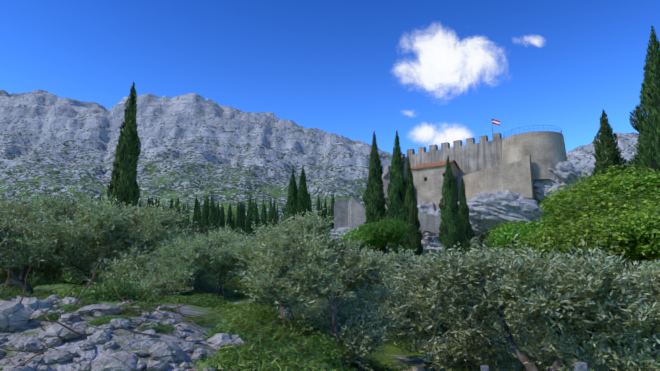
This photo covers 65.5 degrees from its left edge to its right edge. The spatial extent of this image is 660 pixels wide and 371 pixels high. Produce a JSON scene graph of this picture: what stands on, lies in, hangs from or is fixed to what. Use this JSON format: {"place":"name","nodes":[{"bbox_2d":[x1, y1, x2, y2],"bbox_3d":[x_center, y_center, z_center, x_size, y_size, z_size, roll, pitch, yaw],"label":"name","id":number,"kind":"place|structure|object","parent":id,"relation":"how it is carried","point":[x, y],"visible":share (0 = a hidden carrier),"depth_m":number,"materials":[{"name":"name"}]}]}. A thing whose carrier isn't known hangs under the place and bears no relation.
{"place":"outdoors","nodes":[
{"label":"outdoors","id":0,"kind":"place"},
{"bbox_2d":[243,297,280,309],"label":"clump","id":1,"kind":"object","parent":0,"point":[269,300],"visible":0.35,"depth_m":17.86,"materials":[{"name":"green plant"}]},
{"bbox_2d":[0,89,639,226],"bbox_3d":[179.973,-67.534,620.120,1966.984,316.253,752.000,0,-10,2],"label":"mountain terrain","id":2,"kind":"structure","parent":0,"point":[193,145],"depth_m":653.02,"materials":[{"name":"grey stone"}]},
{"bbox_2d":[0,238,659,370],"bbox_3d":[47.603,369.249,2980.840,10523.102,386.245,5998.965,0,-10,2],"label":"terrain","id":3,"kind":"structure","parent":0,"point":[125,340],"depth_m":6.55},
{"bbox_2d":[0,285,47,298],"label":"clump","id":4,"kind":"object","parent":3,"relation":"on","point":[18,292],"visible":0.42,"depth_m":10.73,"materials":[{"name":"green plant"}]},
{"bbox_2d":[0,214,66,296],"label":"olive tree","id":5,"kind":"object","parent":3,"relation":"on","point":[8,228],"visible":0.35,"depth_m":18.65,"materials":[{"name":"green plant"}]},
{"bbox_2d":[0,195,83,288],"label":"olive tree","id":6,"kind":"object","parent":3,"relation":"on","point":[4,212],"visible":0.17,"depth_m":20.95,"materials":[{"name":"green plant"}]},
{"bbox_2d":[27,273,74,284],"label":"shrub","id":7,"kind":"object","parent":3,"relation":"on","point":[66,278],"visible":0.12,"depth_m":36.28,"materials":[{"name":"green plant"}]},
{"bbox_2d":[37,312,81,320],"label":"clump","id":8,"kind":"object","parent":3,"relation":"on","point":[50,315],"visible":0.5,"depth_m":6.90,"materials":[{"name":"green plant"}]},
{"bbox_2d":[57,303,87,311],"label":"clump","id":9,"kind":"object","parent":3,"relation":"on","point":[67,307],"visible":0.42,"depth_m":7.76,"materials":[{"name":"green plant"}]},
{"bbox_2d":[52,297,101,305],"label":"clump","id":10,"kind":"object","parent":3,"relation":"on","point":[87,302],"visible":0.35,"depth_m":8.76,"materials":[{"name":"green plant"}]},
{"bbox_2d":[54,284,117,299],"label":"clump","id":11,"kind":"object","parent":3,"relation":"on","point":[79,293],"visible":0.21,"depth_m":10.37,"materials":[{"name":"green plant"}]},
{"bbox_2d":[0,191,194,294],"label":"olive tree","id":12,"kind":"object","parent":3,"relation":"on","point":[98,223],"visible":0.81,"depth_m":19.35,"materials":[{"name":"green plant"}]},
{"bbox_2d":[0,196,206,296],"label":"olive tree","id":13,"kind":"object","parent":3,"relation":"on","point":[54,277],"visible":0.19,"depth_m":20.77,"materials":[{"name":"green plant"}]},
{"bbox_2d":[58,285,154,301],"bbox_3d":[-4.642,2.272,10.692,1.818,0.420,1.902,-9,-13,40],"label":"clump","id":14,"kind":"object","parent":3,"relation":"on","point":[85,293],"visible":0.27,"depth_m":10.30,"materials":[{"name":"green plant"}]},
{"bbox_2d":[55,277,159,302],"bbox_3d":[-4.609,2.189,10.646,2.127,0.580,1.719,4,-11,-21],"label":"shrub","id":15,"kind":"object","parent":3,"relation":"on","point":[125,289],"visible":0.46,"depth_m":10.34,"materials":[{"name":"green plant"}]},
{"bbox_2d":[90,315,132,324],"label":"clump","id":16,"kind":"object","parent":3,"relation":"on","point":[110,320],"visible":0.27,"depth_m":6.74,"materials":[{"name":"green plant"}]},
{"bbox_2d":[88,314,135,325],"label":"grass tuft","id":17,"kind":"object","parent":3,"relation":"on","point":[104,319],"visible":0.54,"depth_m":6.65,"materials":[{"name":"green plant"}]},
{"bbox_2d":[106,82,140,211],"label":"cypress tree","id":18,"kind":"object","parent":3,"relation":"on","point":[123,187],"visible":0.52,"depth_m":61.26,"materials":[{"name":"green plant"}]},
{"bbox_2d":[0,253,248,370],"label":"dry twigs","id":19,"kind":"object","parent":3,"relation":"on","point":[133,312],"visible":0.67,"depth_m":7.03,"materials":[{"name":"brown wood"}]},
{"bbox_2d":[110,305,154,315],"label":"clump","id":20,"kind":"object","parent":3,"relation":"on","point":[142,307],"visible":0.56,"depth_m":7.42,"materials":[{"name":"green plant"}]},
{"bbox_2d":[137,320,176,332],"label":"grass tuft","id":21,"kind":"object","parent":3,"relation":"on","point":[167,328],"visible":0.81,"depth_m":6.63,"materials":[{"name":"green plant"}]},
{"bbox_2d":[106,230,216,292],"bbox_3d":[-6.987,3.527,22.012,5.317,3.264,4.396,7,-12,-33],"label":"olive tree","id":22,"kind":"object","parent":3,"relation":"on","point":[201,283],"visible":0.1,"depth_m":21.41,"materials":[{"name":"green plant"}]},
{"bbox_2d":[172,198,181,229],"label":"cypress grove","id":23,"kind":"object","parent":3,"relation":"on","point":[178,209],"visible":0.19,"depth_m":136.30,"materials":[{"name":"green plant"}]},
{"bbox_2d":[129,224,258,301],"bbox_3d":[-4.401,2.811,17.460,5.313,3.264,4.392,4,-11,-22],"label":"olive tree","id":24,"kind":"object","parent":3,"relation":"on","point":[217,256],"visible":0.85,"depth_m":17.00,"materials":[{"name":"green plant"}]},
{"bbox_2d":[158,293,231,307],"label":"clump","id":25,"kind":"object","parent":3,"relation":"on","point":[208,301],"visible":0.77,"depth_m":11.04,"materials":[{"name":"green plant"}]},
{"bbox_2d":[167,221,234,271],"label":"broadleaf tree","id":26,"kind":"object","parent":3,"relation":"on","point":[202,229],"depth_m":44.57,"materials":[{"name":"green plant"}]},
{"bbox_2d":[186,314,220,324],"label":"clump","id":27,"kind":"object","parent":3,"relation":"on","point":[199,320],"visible":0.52,"depth_m":8.10,"materials":[{"name":"green plant"}]},
{"bbox_2d":[202,206,208,226],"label":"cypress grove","id":28,"kind":"object","parent":3,"relation":"on","point":[205,218],"visible":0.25,"depth_m":136.46,"materials":[{"name":"green plant"}]},
{"bbox_2d":[184,287,234,300],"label":"shrub","id":29,"kind":"object","parent":3,"relation":"on","point":[194,291],"visible":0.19,"depth_m":21.44,"materials":[{"name":"green plant"}]},
{"bbox_2d":[208,197,215,229],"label":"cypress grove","id":30,"kind":"object","parent":3,"relation":"on","point":[212,216],"visible":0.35,"depth_m":155.78,"materials":[{"name":"green plant"}]},
{"bbox_2d":[218,203,224,228],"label":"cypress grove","id":31,"kind":"object","parent":3,"relation":"on","point":[221,222],"visible":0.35,"depth_m":151.27,"materials":[{"name":"green plant"}]},
{"bbox_2d":[226,202,233,229],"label":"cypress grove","id":32,"kind":"object","parent":3,"relation":"on","point":[229,220],"visible":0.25,"depth_m":132.01,"materials":[{"name":"green plant"}]},
{"bbox_2d":[216,340,243,356],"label":"grass tuft","id":33,"kind":"object","parent":3,"relation":"on","point":[222,349],"visible":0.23,"depth_m":6.36,"materials":[{"name":"green plant"}]},
{"bbox_2d":[203,281,258,296],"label":"shrub","id":34,"kind":"object","parent":3,"relation":"on","point":[229,288],"visible":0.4,"depth_m":23.77,"materials":[{"name":"green plant"}]},
{"bbox_2d":[201,319,262,347],"bbox_3d":[-1.406,2.095,7.216,1.045,0.473,0.994,1,-10,-5],"label":"grass tuft","id":35,"kind":"object","parent":3,"relation":"on","point":[232,332],"visible":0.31,"depth_m":7.17,"materials":[{"name":"green plant"}]},
{"bbox_2d":[205,224,258,251],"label":"broadleaf tree","id":36,"kind":"object","parent":3,"relation":"on","point":[240,231],"visible":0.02,"depth_m":43.39,"materials":[{"name":"green plant"}]},
{"bbox_2d":[234,203,239,230],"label":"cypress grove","id":37,"kind":"object","parent":3,"relation":"on","point":[237,222],"visible":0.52,"depth_m":142.19,"materials":[{"name":"green plant"}]},
{"bbox_2d":[205,321,269,345],"bbox_3d":[-1.369,2.183,7.480,1.026,0.488,1.079,1,-10,-5],"label":"grass tuft","id":38,"kind":"object","parent":3,"relation":"on","point":[245,328],"visible":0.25,"depth_m":7.50,"materials":[{"name":"green plant"}]},
{"bbox_2d":[195,342,285,370],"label":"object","id":39,"kind":"object","parent":3,"relation":"on","point":[220,361],"visible":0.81,"depth_m":5.53,"materials":[{"name":"green plant"}]},
{"bbox_2d":[206,301,280,321],"bbox_3d":[-1.853,2.570,10.510,1.843,0.413,2.281,-2,-10,12],"label":"clump","id":40,"kind":"object","parent":3,"relation":"on","point":[269,312],"visible":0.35,"depth_m":10.46,"materials":[{"name":"green plant"}]},
{"bbox_2d":[219,306,272,330],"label":"grass tuft","id":41,"kind":"object","parent":3,"relation":"on","point":[251,318],"visible":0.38,"depth_m":9.10,"materials":[{"name":"green plant"}]},
{"bbox_2d":[228,287,264,298],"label":"clump","id":42,"kind":"object","parent":3,"relation":"on","point":[239,295],"visible":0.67,"depth_m":22.27,"materials":[{"name":"green plant"}]},
{"bbox_2d":[224,312,270,338],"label":"grass tuft","id":43,"kind":"object","parent":3,"relation":"on","point":[255,326],"visible":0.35,"depth_m":8.54,"materials":[{"name":"green plant"}]},
{"bbox_2d":[245,195,252,233],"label":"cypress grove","id":44,"kind":"object","parent":3,"relation":"on","point":[248,217],"visible":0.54,"depth_m":169.74,"materials":[{"name":"green plant"}]},
{"bbox_2d":[229,342,279,366],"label":"grass tuft","id":45,"kind":"object","parent":3,"relation":"on","point":[264,348],"visible":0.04,"depth_m":6.20,"materials":[{"name":"green plant"}]},
{"bbox_2d":[229,301,279,312],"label":"clump","id":46,"kind":"object","parent":3,"relation":"on","point":[258,306],"visible":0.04,"depth_m":15.38,"materials":[{"name":"green plant"}]},
{"bbox_2d":[250,198,259,233],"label":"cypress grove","id":47,"kind":"object","parent":3,"relation":"on","point":[255,214],"visible":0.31,"depth_m":156.30,"materials":[{"name":"green plant"}]},
{"bbox_2d":[238,336,272,351],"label":"grass tuft","id":48,"kind":"object","parent":3,"relation":"on","point":[268,346],"depth_m":6.57,"materials":[{"name":"green plant"}]},
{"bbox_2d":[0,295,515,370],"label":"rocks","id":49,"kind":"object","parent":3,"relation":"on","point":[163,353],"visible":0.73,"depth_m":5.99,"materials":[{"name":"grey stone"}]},
{"bbox_2d":[262,205,267,232],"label":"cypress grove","id":50,"kind":"object","parent":3,"relation":"on","point":[264,220],"visible":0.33,"depth_m":133.34,"materials":[{"name":"green plant"}]},
{"bbox_2d":[270,200,276,229],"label":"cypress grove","id":51,"kind":"object","parent":3,"relation":"on","point":[273,209],"visible":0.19,"depth_m":179.28,"materials":[{"name":"green plant"}]},
{"bbox_2d":[220,352,335,370],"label":"grass","id":52,"kind":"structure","parent":3,"relation":"on","point":[291,363],"depth_m":5.69,"materials":[{"name":"green plant"}]},
{"bbox_2d":[253,332,302,359],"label":"grass tuft","id":53,"kind":"object","parent":3,"relation":"on","point":[282,348],"visible":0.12,"depth_m":7.44,"materials":[{"name":"green plant"}]},
{"bbox_2d":[263,323,303,341],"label":"grass tuft","id":54,"kind":"object","parent":3,"relation":"on","point":[272,330],"visible":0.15,"depth_m":9.03,"materials":[{"name":"green plant"}]},
{"bbox_2d":[251,345,319,370],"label":"grass tuft","id":55,"kind":"object","parent":3,"relation":"on","point":[279,353],"visible":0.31,"depth_m":6.02,"materials":[{"name":"green plant"}]},
{"bbox_2d":[283,168,297,226],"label":"cypress tree","id":56,"kind":"object","parent":3,"relation":"on","point":[291,203],"visible":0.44,"depth_m":112.62,"materials":[{"name":"green plant"}]},
{"bbox_2d":[268,328,315,356],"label":"grass tuft","id":57,"kind":"object","parent":3,"relation":"on","point":[286,340],"visible":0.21,"depth_m":8.44,"materials":[{"name":"green plant"}]},
{"bbox_2d":[270,329,315,353],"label":"grass tuft","id":58,"kind":"object","parent":3,"relation":"on","point":[305,342],"visible":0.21,"depth_m":8.60,"materials":[{"name":"green plant"}]},
{"bbox_2d":[296,167,310,221],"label":"cypress tree","id":59,"kind":"object","parent":3,"relation":"on","point":[303,200],"visible":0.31,"depth_m":110.49,"materials":[{"name":"green plant"}]},
{"bbox_2d":[261,315,347,344],"bbox_3d":[-0.669,2.885,10.225,1.940,0.587,1.854,8,-13,-40],"label":"shrub","id":60,"kind":"object","parent":3,"relation":"on","point":[302,329],"visible":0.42,"depth_m":9.99,"materials":[{"name":"green plant"}]},
{"bbox_2d":[229,206,381,326],"bbox_3d":[-0.527,1.808,11.131,3.261,2.907,3.576,-1,-10,8],"label":"olive tree","id":61,"kind":"object","parent":3,"relation":"on","point":[299,254],"visible":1,"depth_m":10.39,"materials":[{"name":"green plant"}]},
{"bbox_2d":[283,343,329,370],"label":"grass tuft","id":62,"kind":"object","parent":3,"relation":"on","point":[311,358],"visible":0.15,"depth_m":7.74,"materials":[{"name":"green plant"}]},
{"bbox_2d":[280,333,355,361],"bbox_3d":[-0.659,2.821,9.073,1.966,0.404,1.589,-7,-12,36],"label":"grass","id":63,"kind":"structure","parent":3,"relation":"on","point":[318,350],"depth_m":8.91,"materials":[{"name":"green plant"}]},
{"bbox_2d":[323,197,327,227],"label":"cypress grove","id":64,"kind":"object","parent":3,"relation":"on","point":[325,211],"visible":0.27,"depth_m":219.39,"materials":[{"name":"green plant"}]},
{"bbox_2d":[316,354,344,370],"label":"grass tuft","id":65,"kind":"object","parent":3,"relation":"on","point":[340,366],"visible":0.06,"depth_m":8.62,"materials":[{"name":"green plant"}]},
{"bbox_2d":[325,291,347,362],"bbox_3d":[0.164,2.844,9.860,0.334,1.622,0.440,-7,-12,33],"label":"pollard trunk","id":66,"kind":"object","parent":3,"relation":"on","point":[334,302],"visible":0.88,"depth_m":9.96,"materials":[{"name":"brown plant"}]},
{"bbox_2d":[327,357,355,370],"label":"grass tuft","id":67,"kind":"object","parent":3,"relation":"on","point":[343,366],"visible":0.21,"depth_m":8.90,"materials":[{"name":"green plant"}]},
{"bbox_2d":[281,244,406,309],"bbox_3d":[0.530,4.464,21.881,6.344,3.862,6.570,-4,-11,22],"label":"olive tree","id":68,"kind":"object","parent":3,"relation":"on","point":[374,275],"visible":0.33,"depth_m":20.27,"materials":[{"name":"green plant"}]},
{"bbox_2d":[276,277,440,370],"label":"olive tree","id":69,"kind":"object","parent":3,"relation":"on","point":[366,325],"visible":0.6,"depth_m":10.71,"materials":[{"name":"green plant"}]},
{"bbox_2d":[340,228,384,251],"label":"bush","id":70,"kind":"object","parent":3,"relation":"on","point":[366,239],"visible":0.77,"depth_m":60.42,"materials":[{"name":"green plant"}]},
{"bbox_2d":[362,131,386,254],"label":"cypress tree","id":71,"kind":"object","parent":3,"relation":"on","point":[373,198],"visible":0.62,"depth_m":80.15,"materials":[{"name":"green plant"}]},
{"bbox_2d":[347,358,408,370],"bbox_3d":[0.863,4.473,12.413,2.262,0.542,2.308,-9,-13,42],"label":"grass","id":72,"kind":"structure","parent":3,"relation":"on","point":[381,369],"depth_m":12.61,"materials":[{"name":"green plant"}]},
{"bbox_2d":[351,217,409,255],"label":"broadleaf tree","id":73,"kind":"object","parent":3,"relation":"on","point":[382,230],"visible":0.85,"depth_m":61.44,"materials":[{"name":"green plant"}]},
{"bbox_2d":[381,130,410,255],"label":"cypress tree","id":74,"kind":"object","parent":3,"relation":"on","point":[396,206],"visible":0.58,"depth_m":76.79,"materials":[{"name":"green plant"}]},
{"bbox_2d":[366,247,437,283],"bbox_3d":[2.959,5.188,24.904,5.393,4.173,5.579,4,-11,-23],"label":"olive tree","id":75,"kind":"object","parent":3,"relation":"on","point":[393,257],"visible":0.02,"depth_m":23.40,"materials":[{"name":"green plant"}]},
{"bbox_2d":[365,258,439,312],"bbox_3d":[3.949,4.977,22.651,5.366,3.886,4.760,3,-10,-17],"label":"olive tree","id":76,"kind":"object","parent":3,"relation":"on","point":[404,270],"depth_m":22.48,"materials":[{"name":"green plant"}]},
{"bbox_2d":[403,158,422,255],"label":"cypress tree","id":77,"kind":"object","parent":3,"relation":"on","point":[414,235],"visible":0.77,"depth_m":75.46,"materials":[{"name":"green plant"}]},
{"bbox_2d":[387,333,459,353],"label":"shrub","id":78,"kind":"object","parent":3,"relation":"on","point":[405,345],"visible":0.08,"depth_m":19.41,"materials":[{"name":"green plant"}]},
{"bbox_2d":[373,240,505,364],"bbox_3d":[3.379,3.881,16.489,5.415,4.049,4.937,-3,-10,17],"label":"olive tree","id":79,"kind":"object","parent":3,"relation":"on","point":[408,284],"visible":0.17,"depth_m":16.53,"materials":[{"name":"green plant"}]},
{"bbox_2d":[437,155,461,257],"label":"cypress tree","id":80,"kind":"object","parent":3,"relation":"on","point":[449,229],"visible":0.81,"depth_m":72.01,"materials":[{"name":"green plant"}]},
{"bbox_2d":[327,161,587,254],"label":"rock outcrop","id":81,"kind":"object","parent":3,"relation":"on","point":[487,210],"visible":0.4,"depth_m":86.42,"materials":[{"name":"grey stone"}]},
{"bbox_2d":[334,131,566,253],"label":"fortress","id":82,"kind":"structure","parent":81,"relation":"on","point":[518,163],"depth_m":95.64,"materials":[{"name":"stone"}]},
{"bbox_2d":[492,119,561,138],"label":"flag and railing","id":83,"kind":"object","parent":82,"relation":"on","point":[496,122],"visible":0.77,"depth_m":94.01,"materials":[{"name":"grey metal"}]},
{"bbox_2d":[457,178,475,254],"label":"cypress tree","id":84,"kind":"object","parent":3,"relation":"on","point":[466,233],"visible":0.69,"depth_m":71.17,"materials":[{"name":"green plant"}]},
{"bbox_2d":[469,225,495,250],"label":"bush","id":85,"kind":"object","parent":3,"relation":"on","point":[480,242],"visible":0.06,"depth_m":48.53,"materials":[{"name":"green plant"}]},
{"bbox_2d":[485,219,527,244],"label":"bush","id":86,"kind":"object","parent":3,"relation":"on","point":[491,238],"visible":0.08,"depth_m":45.04,"materials":[{"name":"green plant"}]},
{"bbox_2d":[383,234,659,370],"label":"olive tree","id":87,"kind":"object","parent":3,"relation":"on","point":[469,286],"visible":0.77,"depth_m":11.26,"materials":[{"name":"green plant"}]},
{"bbox_2d":[492,215,562,253],"bbox_3d":[15.812,5.555,37.944,6.895,7.034,7.099,-5,-11,26],"label":"bush","id":88,"kind":"object","parent":3,"relation":"on","point":[505,238],"visible":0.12,"depth_m":36.80,"materials":[{"name":"green plant"}]},
{"bbox_2d":[481,362,587,370],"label":"stone posts","id":89,"kind":"object","parent":3,"relation":"on","point":[580,366],"visible":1,"depth_m":6.18,"materials":[{"name":"stone"}]},
{"bbox_2d":[480,253,659,370],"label":"olive tree","id":90,"kind":"object","parent":3,"relation":"on","point":[546,352],"visible":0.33,"depth_m":10.98,"materials":[{"name":"green plant"}]},
{"bbox_2d":[514,214,641,264],"bbox_3d":[14.021,5.233,29.715,7.445,7.011,7.666,1,-10,-5],"label":"bush","id":91,"kind":"object","parent":3,"relation":"on","point":[564,239],"visible":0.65,"depth_m":27.37,"materials":[{"name":"green plant"}]},
{"bbox_2d":[534,187,659,228],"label":"bush","id":92,"kind":"object","parent":3,"relation":"on","point":[566,211],"visible":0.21,"depth_m":33.96,"materials":[{"name":"green plant"}]},
{"bbox_2d":[537,165,657,216],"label":"bush","id":93,"kind":"object","parent":3,"relation":"on","point":[584,185],"visible":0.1,"depth_m":44.90,"materials":[{"name":"green plant"}]},
{"bbox_2d":[588,110,629,183],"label":"cypress tree","id":94,"kind":"object","parent":3,"relation":"on","point":[607,154],"visible":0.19,"depth_m":68.18,"materials":[{"name":"green plant"}]},
{"bbox_2d":[562,170,659,207],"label":"bush","id":95,"kind":"object","parent":3,"relation":"on","point":[620,185],"visible":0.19,"depth_m":39.28,"materials":[{"name":"green plant"}]},
{"bbox_2d":[564,251,659,347],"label":"olive tree","id":96,"kind":"object","parent":3,"relation":"on","point":[614,258],"visible":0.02,"depth_m":19.39,"materials":[{"name":"green plant"}]},
{"bbox_2d":[567,196,659,261],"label":"bush","id":97,"kind":"object","parent":3,"relation":"on","point":[615,214],"visible":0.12,"depth_m":30.97,"materials":[{"name":"green plant"}]},
{"bbox_2d":[584,205,659,268],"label":"bush","id":98,"kind":"object","parent":3,"relation":"on","point":[644,230],"visible":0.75,"depth_m":26.12,"materials":[{"name":"green plant"}]},
{"bbox_2d":[612,256,655,271],"bbox_3d":[18.685,5.832,32.295,5.113,3.614,4.942,8,-13,-38],"label":"olive tree","id":99,"kind":"object","parent":3,"relation":"on","point":[640,260],"visible":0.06,"depth_m":31.05,"materials":[{"name":"green plant"}]},
{"bbox_2d":[615,172,659,198],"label":"bush","id":100,"kind":"object","parent":3,"relation":"on","point":[650,186],"visible":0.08,"depth_m":38.07,"materials":[{"name":"green plant"}]},
{"bbox_2d":[625,25,659,174],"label":"cypress tree","id":101,"kind":"object","parent":3,"relation":"on","point":[648,146],"visible":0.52,"depth_m":56.83,"materials":[{"name":"green plant"}]},
{"bbox_2d":[628,259,659,335],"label":"bush","id":102,"kind":"object","parent":3,"relation":"on","point":[654,266],"visible":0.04,"depth_m":21.75,"materials":[{"name":"green plant"}]},
{"bbox_2d":[0,0,659,156],"label":"sky","id":103,"kind":"structure","parent":0,"point":[329,66],"materials":[{"name":"blue"}]},
{"bbox_2d":[411,124,471,146],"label":"cloud","id":104,"kind":"structure","parent":0,"point":[426,133],"depth_m":3080.99,"materials":[{"name":"white"}]},
{"bbox_2d":[395,28,497,96],"bbox_3d":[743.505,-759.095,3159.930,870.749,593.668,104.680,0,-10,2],"label":"cloud","id":105,"kind":"structure","parent":0,"point":[446,61],"depth_m":3160.65,"materials":[{"name":"white"}]},
{"bbox_2d":[525,36,541,45],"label":"cloud","id":106,"kind":"structure","parent":0,"point":[537,41],"depth_m":3167.93,"materials":[{"name":"white"}]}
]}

